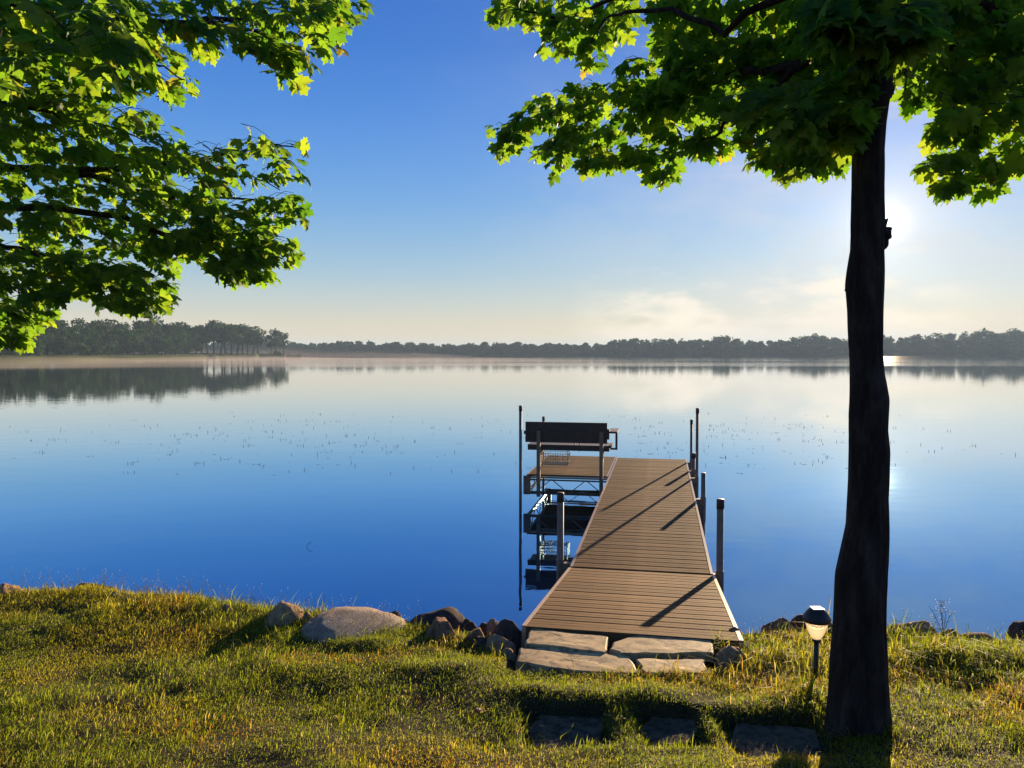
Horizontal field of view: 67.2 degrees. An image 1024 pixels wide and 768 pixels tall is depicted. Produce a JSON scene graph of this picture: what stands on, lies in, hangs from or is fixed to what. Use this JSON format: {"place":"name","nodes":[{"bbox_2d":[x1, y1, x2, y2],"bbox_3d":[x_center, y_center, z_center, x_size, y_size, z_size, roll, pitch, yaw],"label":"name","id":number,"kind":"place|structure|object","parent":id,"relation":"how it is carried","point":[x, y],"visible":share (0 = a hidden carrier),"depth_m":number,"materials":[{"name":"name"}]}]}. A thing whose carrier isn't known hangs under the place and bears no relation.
{"place":"outdoors","nodes":[
{"label":"outdoors","id":0,"kind":"place"},
{"bbox_2d":[0,353,284,362],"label":"wooded point bank","id":1,"kind":"structure","parent":0,"point":[6,358],"depth_m":244.01,"materials":[{"name":"brown plant"}]},
{"bbox_2d":[0,347,13,354],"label":"broadleaf tree","id":2,"kind":"object","parent":1,"relation":"on","point":[3,350],"visible":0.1,"depth_m":195.08,"materials":[{"name":"green plant"}]},
{"bbox_2d":[6,330,18,355],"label":"broadleaf tree","id":3,"kind":"object","parent":1,"relation":"on","point":[9,352],"visible":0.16,"depth_m":188.34,"materials":[{"name":"green plant"}]},
{"bbox_2d":[24,333,47,355],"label":"broadleaf tree","id":4,"kind":"object","parent":1,"relation":"on","point":[39,352],"visible":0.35,"depth_m":197.85,"materials":[{"name":"green plant"}]},
{"bbox_2d":[25,331,55,354],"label":"broadleaf tree","id":5,"kind":"object","parent":1,"relation":"on","point":[42,344],"visible":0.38,"depth_m":201.56,"materials":[{"name":"green plant"}]},
{"bbox_2d":[43,320,64,354],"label":"broadleaf tree","id":6,"kind":"object","parent":1,"relation":"on","point":[47,346],"visible":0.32,"depth_m":211.19,"materials":[{"name":"green plant"}]},
{"bbox_2d":[44,326,63,354],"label":"broadleaf tree","id":7,"kind":"object","parent":1,"relation":"on","point":[49,333],"visible":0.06,"depth_m":215.66,"materials":[{"name":"green plant"}]},
{"bbox_2d":[44,329,72,354],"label":"broadleaf tree","id":8,"kind":"object","parent":1,"relation":"on","point":[66,344],"visible":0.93,"depth_m":210.57,"materials":[{"name":"green plant"}]},
{"bbox_2d":[55,319,77,339],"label":"broadleaf tree","id":9,"kind":"object","parent":1,"relation":"on","point":[63,323],"visible":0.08,"depth_m":226.35,"materials":[{"name":"green plant"}]},
{"bbox_2d":[51,324,90,354],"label":"broadleaf tree","id":10,"kind":"object","parent":1,"relation":"on","point":[76,347],"visible":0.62,"depth_m":217.84,"materials":[{"name":"green plant"}]},
{"bbox_2d":[55,318,88,352],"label":"broadleaf tree","id":11,"kind":"object","parent":1,"relation":"on","point":[79,321],"visible":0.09,"depth_m":242.15,"materials":[{"name":"green plant"}]},
{"bbox_2d":[64,324,85,336],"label":"broadleaf tree","id":12,"kind":"object","parent":1,"relation":"on","point":[83,327],"visible":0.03,"depth_m":239.93,"materials":[{"name":"green plant"}]},
{"bbox_2d":[70,321,104,354],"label":"broadleaf tree","id":13,"kind":"object","parent":1,"relation":"on","point":[93,325],"visible":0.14,"depth_m":235.70,"materials":[{"name":"green plant"}]},
{"bbox_2d":[78,327,104,355],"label":"broadleaf tree","id":14,"kind":"object","parent":1,"relation":"on","point":[92,340],"visible":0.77,"depth_m":228.74,"materials":[{"name":"green plant"}]},
{"bbox_2d":[84,324,119,354],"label":"broadleaf tree","id":15,"kind":"object","parent":1,"relation":"on","point":[110,347],"visible":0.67,"depth_m":236.69,"materials":[{"name":"green plant"}]},
{"bbox_2d":[90,318,134,354],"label":"broadleaf tree","id":16,"kind":"object","parent":1,"relation":"on","point":[118,331],"visible":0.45,"depth_m":243.55,"materials":[{"name":"green plant"}]},
{"bbox_2d":[109,319,124,353],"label":"broadleaf tree","id":17,"kind":"object","parent":1,"relation":"on","point":[114,320],"visible":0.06,"depth_m":262.38,"materials":[{"name":"green plant"}]},
{"bbox_2d":[113,325,140,353],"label":"broadleaf tree","id":18,"kind":"object","parent":1,"relation":"on","point":[135,338],"visible":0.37,"depth_m":252.07,"materials":[{"name":"green plant"}]},
{"bbox_2d":[116,322,144,353],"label":"broadleaf tree","id":19,"kind":"object","parent":1,"relation":"on","point":[129,351],"visible":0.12,"depth_m":261.22,"materials":[{"name":"green plant"}]},
{"bbox_2d":[119,328,150,354],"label":"broadleaf tree","id":20,"kind":"object","parent":1,"relation":"on","point":[134,347],"visible":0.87,"depth_m":256.30,"materials":[{"name":"green plant"}]},
{"bbox_2d":[129,320,146,353],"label":"broadleaf tree","id":21,"kind":"object","parent":1,"relation":"on","point":[133,323],"visible":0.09,"depth_m":271.36,"materials":[{"name":"green plant"}]},
{"bbox_2d":[134,321,164,354],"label":"broadleaf tree","id":22,"kind":"object","parent":1,"relation":"on","point":[149,339],"visible":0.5,"depth_m":264.44,"materials":[{"name":"green plant"}]},
{"bbox_2d":[143,324,162,354],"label":"broadleaf tree","id":23,"kind":"object","parent":1,"relation":"on","point":[154,348],"visible":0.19,"depth_m":272.82,"materials":[{"name":"green plant"}]},
{"bbox_2d":[144,315,174,353],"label":"broadleaf tree","id":24,"kind":"object","parent":1,"relation":"on","point":[160,322],"visible":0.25,"depth_m":286.56,"materials":[{"name":"green plant"}]},
{"bbox_2d":[150,327,174,355],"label":"broadleaf tree","id":25,"kind":"object","parent":1,"relation":"on","point":[166,346],"visible":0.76,"depth_m":272.78,"materials":[{"name":"green plant"}]},
{"bbox_2d":[156,323,191,353],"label":"broadleaf tree","id":26,"kind":"object","parent":1,"relation":"on","point":[183,334],"visible":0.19,"depth_m":287.35,"materials":[{"name":"green plant"}]},
{"bbox_2d":[160,326,188,354],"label":"broadleaf tree","id":27,"kind":"object","parent":1,"relation":"on","point":[179,340],"visible":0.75,"depth_m":282.58,"materials":[{"name":"green plant"}]},
{"bbox_2d":[168,322,183,353],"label":"broadleaf tree","id":28,"kind":"object","parent":1,"relation":"on","point":[176,325],"visible":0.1,"depth_m":288.35,"materials":[{"name":"green plant"}]},
{"bbox_2d":[176,326,189,353],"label":"broadleaf tree","id":29,"kind":"object","parent":1,"relation":"on","point":[181,352],"visible":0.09,"depth_m":303.61,"materials":[{"name":"green plant"}]},
{"bbox_2d":[176,321,192,344],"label":"broadleaf tree","id":30,"kind":"object","parent":1,"relation":"on","point":[181,323],"visible":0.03,"depth_m":308.93,"materials":[{"name":"green plant"}]},
{"bbox_2d":[181,331,202,353],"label":"broadleaf tree","id":31,"kind":"object","parent":1,"relation":"on","point":[188,349],"visible":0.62,"depth_m":300.07,"materials":[{"name":"green plant"}]},
{"bbox_2d":[182,325,204,353],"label":"grove tree","id":32,"kind":"object","parent":1,"relation":"on","point":[193,330],"visible":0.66,"depth_m":306.16,"materials":[{"name":"green plant"}]},
{"bbox_2d":[192,345,203,351],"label":"broadleaf tree","id":33,"kind":"object","parent":1,"relation":"on","point":[199,349],"visible":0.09,"depth_m":312.88,"materials":[{"name":"green plant"}]},
{"bbox_2d":[198,325,212,353],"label":"grove tree","id":34,"kind":"object","parent":1,"relation":"on","point":[201,326],"visible":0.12,"depth_m":320.46,"materials":[{"name":"green plant"}]},
{"bbox_2d":[194,324,220,353],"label":"grove tree","id":35,"kind":"object","parent":1,"relation":"on","point":[210,331],"visible":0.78,"depth_m":310.95,"materials":[{"name":"green plant"}]},
{"bbox_2d":[206,320,228,353],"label":"grove tree","id":36,"kind":"object","parent":1,"relation":"on","point":[218,342],"visible":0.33,"depth_m":322.38,"materials":[{"name":"green plant"}]},
{"bbox_2d":[205,320,236,354],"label":"grove tree","id":37,"kind":"object","parent":1,"relation":"on","point":[224,329],"visible":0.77,"depth_m":319.94,"materials":[{"name":"green plant"}]},
{"bbox_2d":[223,323,238,353],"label":"grove tree","id":38,"kind":"object","parent":1,"relation":"on","point":[226,343],"visible":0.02,"depth_m":333.37,"materials":[{"name":"green plant"}]},
{"bbox_2d":[224,325,242,354],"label":"grove tree","id":39,"kind":"object","parent":1,"relation":"on","point":[237,339],"visible":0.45,"depth_m":327.00,"materials":[{"name":"green plant"}]},
{"bbox_2d":[234,324,252,353],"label":"grove tree","id":40,"kind":"object","parent":1,"relation":"on","point":[243,340],"visible":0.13,"depth_m":336.23,"materials":[{"name":"green plant"}]},
{"bbox_2d":[233,324,258,353],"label":"grove tree","id":41,"kind":"object","parent":1,"relation":"on","point":[243,328],"visible":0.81,"depth_m":332.90,"materials":[{"name":"green plant"}]},
{"bbox_2d":[245,325,260,353],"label":"grove tree","id":42,"kind":"object","parent":1,"relation":"on","point":[256,330],"visible":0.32,"depth_m":341.42,"materials":[{"name":"green plant"}]},
{"bbox_2d":[248,329,265,353],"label":"grove tree","id":43,"kind":"object","parent":1,"relation":"on","point":[260,339],"visible":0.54,"depth_m":342.76,"materials":[{"name":"green plant"}]},
{"bbox_2d":[255,335,269,353],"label":"grove tree","id":44,"kind":"object","parent":1,"relation":"on","point":[258,345],"visible":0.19,"depth_m":349.67,"materials":[{"name":"green plant"}]},
{"bbox_2d":[265,335,276,354],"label":"tip tree","id":45,"kind":"object","parent":1,"relation":"on","point":[270,343],"visible":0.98,"depth_m":350.54,"materials":[{"name":"green plant"}]},
{"bbox_2d":[264,328,285,353],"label":"tip tree","id":46,"kind":"object","parent":1,"relation":"on","point":[277,335],"visible":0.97,"depth_m":352.61,"materials":[{"name":"green plant"}]},
{"bbox_2d":[279,333,289,354],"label":"tip tree","id":47,"kind":"object","parent":1,"relation":"on","point":[286,336],"visible":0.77,"depth_m":360.23,"materials":[{"name":"green plant"}]},
{"bbox_2d":[286,355,300,356],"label":"islet bank","id":48,"kind":"structure","parent":0,"point":[293,355],"depth_m":373.87,"materials":[{"name":"brown plant"}]},
{"bbox_2d":[0,356,1023,639],"bbox_3d":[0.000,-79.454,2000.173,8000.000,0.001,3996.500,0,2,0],"label":"lake water","id":49,"kind":"structure","parent":0,"point":[428,524],"depth_m":14.97,"materials":[{"name":"blue liquid"}]},
{"bbox_2d":[10,411,1015,473],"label":"pond weeds","id":50,"kind":"object","parent":49,"relation":"on","point":[478,437],"visible":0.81,"depth_m":20.70,"materials":[{"name":"grey"}]},
{"bbox_2d":[519,405,743,653],"bbox_3d":[1.002,1.660,9.281,2.716,2.464,9.738,0,2,11],"label":"dock","id":51,"kind":"object","parent":49,"relation":"in","point":[640,564],"visible":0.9,"depth_m":7.02,"materials":[{"name":"brown wood"}]},
{"bbox_2d":[541,450,569,464],"bbox_3d":[0.690,1.124,12.061,0.446,0.245,0.327,0,2,11],"label":"wire basket","id":52,"kind":"object","parent":51,"relation":"on","point":[545,462],"visible":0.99,"depth_m":11.98,"materials":[{"name":"grey metal"}]},
{"bbox_2d":[524,421,618,497],"bbox_3d":[0.932,1.152,12.028,1.430,1.145,0.635,0,2,11],"label":"bench","id":53,"kind":"object","parent":51,"relation":"on","point":[540,437],"visible":0.98,"depth_m":11.81,"materials":[{"name":"metal"}]},
{"bbox_2d":[0,579,1023,767],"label":"ground","id":54,"kind":"structure","parent":0,"point":[529,703],"depth_m":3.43,"materials":[{"name":"green plant"}]},
{"bbox_2d":[0,583,23,595],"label":"rock","id":55,"kind":"object","parent":54,"relation":"on","point":[4,587],"visible":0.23,"depth_m":5.39,"materials":[{"name":"beige stone"}]},
{"bbox_2d":[69,583,115,589],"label":"rock","id":56,"kind":"object","parent":54,"relation":"on","point":[82,584],"visible":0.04,"depth_m":5.56,"materials":[{"name":"grey stone"}]},
{"bbox_2d":[0,0,374,354],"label":"maple tree","id":57,"kind":"object","parent":54,"relation":"on","point":[86,53],"visible":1,"depth_m":4.68,"materials":[{"name":"green plant"}]},
{"bbox_2d":[222,604,233,612],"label":"rock","id":58,"kind":"object","parent":54,"relation":"on","point":[226,606],"visible":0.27,"depth_m":4.95,"materials":[{"name":"grey stone"}]},
{"bbox_2d":[262,601,302,628],"bbox_3d":[-1.432,1.518,4.790,0.270,0.322,0.261,-1,2,-14],"label":"rock","id":59,"kind":"object","parent":54,"relation":"on","point":[280,609],"visible":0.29,"depth_m":4.73,"materials":[{"name":"grey stone"}]},
{"bbox_2d":[301,611,313,623],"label":"rock","id":60,"kind":"object","parent":54,"relation":"on","point":[306,614],"visible":0.25,"depth_m":4.76,"materials":[{"name":"stone"}]},
{"bbox_2d":[299,606,409,642],"bbox_3d":[-0.933,1.540,4.645,0.723,0.271,0.700,6,3,5],"label":"rock","id":61,"kind":"object","parent":54,"relation":"on","point":[322,626],"visible":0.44,"depth_m":4.62,"materials":[{"name":"stone"}]},
{"bbox_2d":[390,610,401,617],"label":"rock","id":62,"kind":"object","parent":54,"relation":"on","point":[396,612],"visible":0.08,"depth_m":4.92,"materials":[{"name":"grey stone"}]},
{"bbox_2d":[409,607,464,632],"bbox_3d":[-0.473,1.570,4.817,0.400,0.318,0.326,0,2,-12],"label":"rock","id":63,"kind":"object","parent":54,"relation":"on","point":[454,617],"visible":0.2,"depth_m":4.78,"materials":[{"name":"grey stone"}]},
{"bbox_2d":[425,617,455,638],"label":"rock","id":64,"kind":"object","parent":54,"relation":"on","point":[439,625],"visible":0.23,"depth_m":4.50,"materials":[{"name":"grey stone"}]},
{"bbox_2d":[461,618,477,635],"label":"rock","id":65,"kind":"object","parent":54,"relation":"on","point":[470,626],"visible":0.15,"depth_m":4.79,"materials":[{"name":"grey stone"}]},
{"bbox_2d":[465,627,483,640],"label":"rock","id":66,"kind":"object","parent":54,"relation":"on","point":[471,635],"visible":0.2,"depth_m":4.48,"materials":[{"name":"grey stone"}]},
{"bbox_2d":[469,636,486,648],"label":"rock","id":67,"kind":"object","parent":54,"relation":"on","point":[480,640],"visible":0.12,"depth_m":4.39,"materials":[{"name":"grey stone"}]},
{"bbox_2d":[479,622,486,638],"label":"rock","id":68,"kind":"object","parent":54,"relation":"on","point":[483,626],"visible":0.34,"depth_m":4.83,"materials":[{"name":"grey stone"}]},
{"bbox_2d":[486,618,498,637],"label":"rock","id":69,"kind":"object","parent":54,"relation":"on","point":[492,623],"visible":0.31,"depth_m":4.69,"materials":[{"name":"grey stone"}]},
{"bbox_2d":[484,634,515,653],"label":"rock","id":70,"kind":"object","parent":54,"relation":"on","point":[496,640],"visible":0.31,"depth_m":4.33,"materials":[{"name":"grey stone"}]},
{"bbox_2d":[492,619,521,654],"bbox_3d":[-0.023,1.586,4.569,0.202,0.391,0.162,-2,3,-36],"label":"rock","id":71,"kind":"object","parent":54,"relation":"on","point":[507,629],"visible":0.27,"depth_m":4.54,"materials":[{"name":"grey stone"}]},
{"bbox_2d":[502,648,516,662],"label":"rock","id":72,"kind":"object","parent":54,"relation":"on","point":[509,652],"visible":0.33,"depth_m":4.19,"materials":[{"name":"grey stone"}]},
{"bbox_2d":[1,583,1022,767],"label":"dew drops","id":73,"kind":"object","parent":54,"relation":"on","point":[457,684],"visible":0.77,"depth_m":3.57,"materials":[{"name":"white"}]},
{"bbox_2d":[0,569,1023,646],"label":"seed stalks","id":74,"kind":"object","parent":54,"relation":"on","point":[337,602],"visible":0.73,"depth_m":5.07,"materials":[{"name":"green plant"}]},
{"bbox_2d":[24,569,1022,633],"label":"stalk dew","id":75,"kind":"object","parent":74,"relation":"on","point":[335,606],"visible":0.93,"depth_m":4.96,"materials":[{"name":"white"}]},
{"bbox_2d":[526,714,604,750],"bbox_3d":[0.233,1.511,3.288,0.372,0.062,0.331,0,2,0],"label":"stepping stone","id":76,"kind":"object","parent":54,"relation":"on","point":[557,728],"visible":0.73,"depth_m":3.28,"materials":[{"name":"grey stone"}]},
{"bbox_2d":[525,629,608,653],"bbox_3d":[0.308,1.454,4.310,0.483,0.052,0.245,1,2,16],"label":"flagstone","id":77,"kind":"object","parent":54,"relation":"on","point":[539,638],"visible":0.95,"depth_m":4.28,"materials":[{"name":"stone"}]},
{"bbox_2d":[516,647,636,675],"bbox_3d":[0.340,1.479,4.060,0.671,0.062,0.282,1,2,17],"label":"flagstone","id":78,"kind":"object","parent":54,"relation":"on","point":[534,660],"visible":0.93,"depth_m":4.03,"materials":[{"name":"stone"}]},
{"bbox_2d":[609,635,713,661],"bbox_3d":[0.821,1.457,4.247,0.589,0.052,0.275,0,2,0],"label":"flagstone","id":79,"kind":"object","parent":54,"relation":"on","point":[634,647],"visible":0.95,"depth_m":4.18,"materials":[{"name":"stone"}]},
{"bbox_2d":[639,716,696,749],"bbox_3d":[0.669,1.500,3.271,0.284,0.062,0.265,0,2,0],"label":"stepping stone","id":80,"kind":"object","parent":54,"relation":"on","point":[661,729],"visible":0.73,"depth_m":3.27,"materials":[{"name":"grey stone"}]},
{"bbox_2d":[636,658,706,675],"bbox_3d":[0.835,1.483,3.980,0.366,0.062,0.188,0,2,0],"label":"flagstone","id":81,"kind":"object","parent":54,"relation":"on","point":[651,664],"visible":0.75,"depth_m":3.98,"materials":[{"name":"stone"}]},
{"bbox_2d":[713,645,745,671],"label":"rock","id":82,"kind":"object","parent":54,"relation":"on","point":[726,653],"visible":0.43,"depth_m":4.07,"materials":[{"name":"grey stone"}]},
{"bbox_2d":[729,627,744,638],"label":"rock","id":83,"kind":"object","parent":54,"relation":"on","point":[733,629],"visible":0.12,"depth_m":4.51,"materials":[{"name":"grey stone"}]},
{"bbox_2d":[484,0,1023,741],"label":"maple tree","id":84,"kind":"object","parent":54,"relation":"on","point":[794,90],"visible":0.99,"depth_m":3.62,"materials":[{"name":"green plant"}]},
{"bbox_2d":[730,723,823,758],"bbox_3d":[1.086,1.494,3.147,0.396,0.062,0.341,0,2,0],"label":"stepping stone","id":85,"kind":"object","parent":54,"relation":"on","point":[755,740],"visible":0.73,"depth_m":3.16,"materials":[{"name":"grey stone"}]},
{"bbox_2d":[760,617,794,634],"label":"rock","id":86,"kind":"object","parent":54,"relation":"on","point":[773,624],"visible":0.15,"depth_m":4.66,"materials":[{"name":"grey stone"}]},
{"bbox_2d":[766,630,797,640],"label":"rock","id":87,"kind":"object","parent":54,"relation":"on","point":[784,634],"visible":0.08,"depth_m":4.49,"materials":[{"name":"grey stone"}]},
{"bbox_2d":[790,614,808,632],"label":"rock","id":88,"kind":"object","parent":54,"relation":"on","point":[799,623],"visible":0.09,"depth_m":4.82,"materials":[{"name":"grey stone"}]},
{"bbox_2d":[802,606,831,677],"bbox_3d":[1.500,1.330,3.797,0.136,0.458,0.136,0,2,0],"label":"solar light","id":89,"kind":"object","parent":54,"relation":"on","point":[817,619],"visible":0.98,"depth_m":3.76,"materials":[{"name":"black plastic"}]},
{"bbox_2d":[887,620,937,639],"bbox_3d":[2.403,1.630,4.676,0.382,0.392,0.380,0,2,6],"label":"rock","id":90,"kind":"object","parent":54,"relation":"on","point":[925,623],"visible":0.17,"depth_m":4.63,"materials":[{"name":"grey stone"}]},
{"bbox_2d":[929,598,954,635],"bbox_3d":[2.556,1.385,4.582,0.120,0.255,0.181,2,3,41],"label":"shore weed","id":91,"kind":"object","parent":54,"relation":"on","point":[942,611],"visible":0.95,"depth_m":4.57,"materials":[{"name":"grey plant"}]},
{"bbox_2d":[937,629,958,638],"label":"rock","id":92,"kind":"object","parent":54,"relation":"on","point":[950,631],"visible":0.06,"depth_m":4.58,"materials":[{"name":"grey stone"}]},
{"bbox_2d":[959,632,993,642],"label":"rock","id":93,"kind":"object","parent":54,"relation":"on","point":[986,635],"visible":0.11,"depth_m":4.51,"materials":[{"name":"grey stone"}]},
{"bbox_2d":[1005,621,1023,642],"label":"rock","id":94,"kind":"object","parent":54,"relation":"on","point":[1015,628],"visible":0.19,"depth_m":4.64,"materials":[{"name":"grey stone"}]},
{"bbox_2d":[0,0,1023,346],"label":"sky","id":95,"kind":"structure","parent":0,"point":[418,235],"materials":[{"name":"blue"}]},
{"bbox_2d":[285,353,1023,355],"bbox_3d":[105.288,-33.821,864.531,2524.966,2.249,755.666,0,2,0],"label":"shore bank","id":96,"kind":"structure","parent":0,"point":[895,354],"depth_m":549.31,"materials":[{"name":"brown plant"}]},
{"bbox_2d":[2,328,1023,354],"bbox_3d":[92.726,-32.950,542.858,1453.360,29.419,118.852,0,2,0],"label":"shore wood","id":97,"kind":"object","parent":96,"relation":"on","point":[974,342],"visible":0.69,"depth_m":554.86,"materials":[{"name":"green plant"}]}
]}

